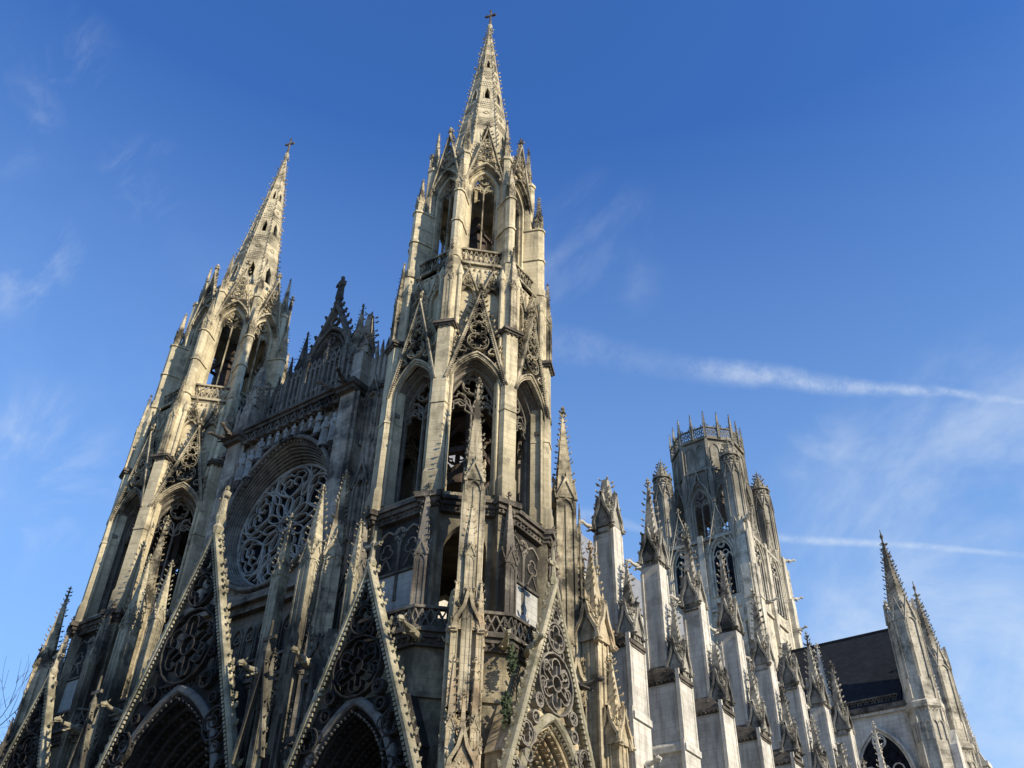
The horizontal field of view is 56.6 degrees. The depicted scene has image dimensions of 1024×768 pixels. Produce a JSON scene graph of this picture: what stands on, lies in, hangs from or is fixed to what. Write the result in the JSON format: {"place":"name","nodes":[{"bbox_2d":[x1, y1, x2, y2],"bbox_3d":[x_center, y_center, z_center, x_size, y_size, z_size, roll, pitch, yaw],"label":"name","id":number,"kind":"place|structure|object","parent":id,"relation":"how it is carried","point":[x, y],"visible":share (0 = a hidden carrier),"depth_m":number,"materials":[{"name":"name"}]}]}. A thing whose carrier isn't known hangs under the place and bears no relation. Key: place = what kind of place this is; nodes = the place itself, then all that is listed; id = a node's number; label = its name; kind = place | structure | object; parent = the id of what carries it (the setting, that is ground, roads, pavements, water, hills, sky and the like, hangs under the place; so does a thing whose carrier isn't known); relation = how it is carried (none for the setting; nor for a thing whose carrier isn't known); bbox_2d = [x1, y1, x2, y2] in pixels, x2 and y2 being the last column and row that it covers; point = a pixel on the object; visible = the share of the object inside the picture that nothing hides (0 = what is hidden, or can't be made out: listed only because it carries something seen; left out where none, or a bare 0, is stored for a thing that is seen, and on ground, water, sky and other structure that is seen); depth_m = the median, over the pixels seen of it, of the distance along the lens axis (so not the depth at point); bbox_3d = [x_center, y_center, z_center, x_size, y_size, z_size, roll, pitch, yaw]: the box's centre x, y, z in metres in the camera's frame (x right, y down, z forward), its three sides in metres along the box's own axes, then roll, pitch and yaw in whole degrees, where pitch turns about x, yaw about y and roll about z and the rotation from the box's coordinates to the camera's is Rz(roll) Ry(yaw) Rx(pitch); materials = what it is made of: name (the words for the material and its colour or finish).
{"place":"outdoors","nodes":[
{"label":"outdoors","id":0,"kind":"place"},
{"bbox_2d":[0,657,30,744],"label":"tree","id":1,"kind":"object","parent":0,"point":[13,694],"visible":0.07,"depth_m":81.27,"materials":[{"name":"brown plant"}]},
{"bbox_2d":[0,10,991,767],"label":"abbey church","id":2,"kind":"structure","parent":0,"point":[398,564],"depth_m":56.32,"materials":[{"name":"stone"}]},
{"bbox_2d":[217,486,231,515],"bbox_3d":[-16.578,6.722,54.766,0.639,2.000,0.650,14,-40,-15],"label":"statue","id":3,"kind":"object","parent":2,"relation":"on","point":[224,498],"visible":0.99,"depth_m":54.63,"materials":[{"name":"stone"}]},
{"bbox_2d":[234,453,246,480],"bbox_3d":[-17.797,5.474,62.517,0.709,2.200,0.713,14,-40,-15],"label":"statue","id":4,"kind":"object","parent":2,"relation":"in","point":[240,464],"visible":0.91,"depth_m":62.34,"materials":[{"name":"stone"}]},
{"bbox_2d":[242,450,254,477],"bbox_3d":[-17.201,5.228,62.190,0.687,2.200,0.723,2,-39,-1],"label":"statue","id":5,"kind":"object","parent":2,"relation":"on","point":[249,462],"visible":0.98,"depth_m":62.03,"materials":[{"name":"stone"}]},
{"bbox_2d":[254,437,264,458],"bbox_3d":[-16.545,4.230,62.444,0.547,1.700,0.551,16,-41,-17],"label":"statue","id":6,"kind":"object","parent":2,"relation":"in","point":[260,445],"visible":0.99,"depth_m":62.31,"materials":[{"name":"stone"}]},
{"bbox_2d":[266,434,271,445],"bbox_3d":[-15.927,3.717,62.343,0.310,1.000,0.331,4,-39,-4],"label":"statue","id":7,"kind":"object","parent":2,"relation":"in","point":[269,439],"visible":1,"depth_m":62.29,"materials":[{"name":"stone"}]},
{"bbox_2d":[274,431,279,441],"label":"statue","id":8,"kind":"object","parent":2,"relation":"in","point":[277,436],"visible":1,"depth_m":61.94,"materials":[{"name":"stone"}]},
{"bbox_2d":[283,427,287,437],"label":"statue","id":9,"kind":"object","parent":2,"relation":"in","point":[285,431],"visible":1,"depth_m":61.65,"materials":[{"name":"stone"}]},
{"bbox_2d":[291,423,296,434],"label":"statue","id":10,"kind":"object","parent":2,"relation":"in","point":[293,428],"visible":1,"depth_m":61.28,"materials":[{"name":"stone"}]},
{"bbox_2d":[299,420,304,430],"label":"statue","id":11,"kind":"object","parent":2,"relation":"in","point":[301,425],"visible":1,"depth_m":60.94,"materials":[{"name":"stone"}]},
{"bbox_2d":[308,416,312,426],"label":"statue","id":12,"kind":"object","parent":2,"relation":"in","point":[310,420],"visible":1,"depth_m":60.58,"materials":[{"name":"stone"}]},
{"bbox_2d":[313,412,322,432],"bbox_3d":[-12.268,2.445,60.077,0.551,1.700,0.550,6,-39,-6],"label":"statue","id":13,"kind":"object","parent":2,"relation":"in","point":[318,420],"visible":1,"depth_m":59.94,"materials":[{"name":"stone"}]},
{"bbox_2d":[317,416,329,445],"bbox_3d":[-11.678,2.925,59.138,0.685,2.200,0.725,10,-40,-11],"label":"statue","id":14,"kind":"object","parent":2,"relation":"in","point":[323,429],"visible":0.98,"depth_m":58.95,"materials":[{"name":"stone"}]},
{"bbox_2d":[326,412,337,441],"bbox_3d":[-11.069,2.671,58.801,0.687,2.200,0.723,8,-39,-8],"label":"statue","id":15,"kind":"object","parent":2,"relation":"in","point":[331,425],"visible":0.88,"depth_m":58.61,"materials":[{"name":"stone"}]},
{"bbox_2d":[335,276,346,298],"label":"statue","id":16,"kind":"object","parent":2,"relation":"on","point":[341,284],"visible":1,"depth_m":71.73,"materials":[{"name":"stone"}]},
{"bbox_2d":[499,690,512,728],"bbox_3d":[-0.232,13.529,39.529,0.547,1.612,0.577,-23,-45,27],"label":"wall weed","id":17,"kind":"object","parent":2,"relation":"attached to","point":[505,703],"depth_m":39.47,"materials":[{"name":"green plant"}]},
{"bbox_2d":[506,640,517,677],"bbox_3d":[0.004,11.915,41.268,0.566,1.678,0.563,-23,-45,27],"label":"wall weed","id":18,"kind":"object","parent":2,"relation":"attached to","point":[512,664],"depth_m":41.10,"materials":[{"name":"green plant"}]},
{"bbox_2d":[0,0,1023,767],"label":"sky","id":19,"kind":"structure","parent":0,"point":[799,222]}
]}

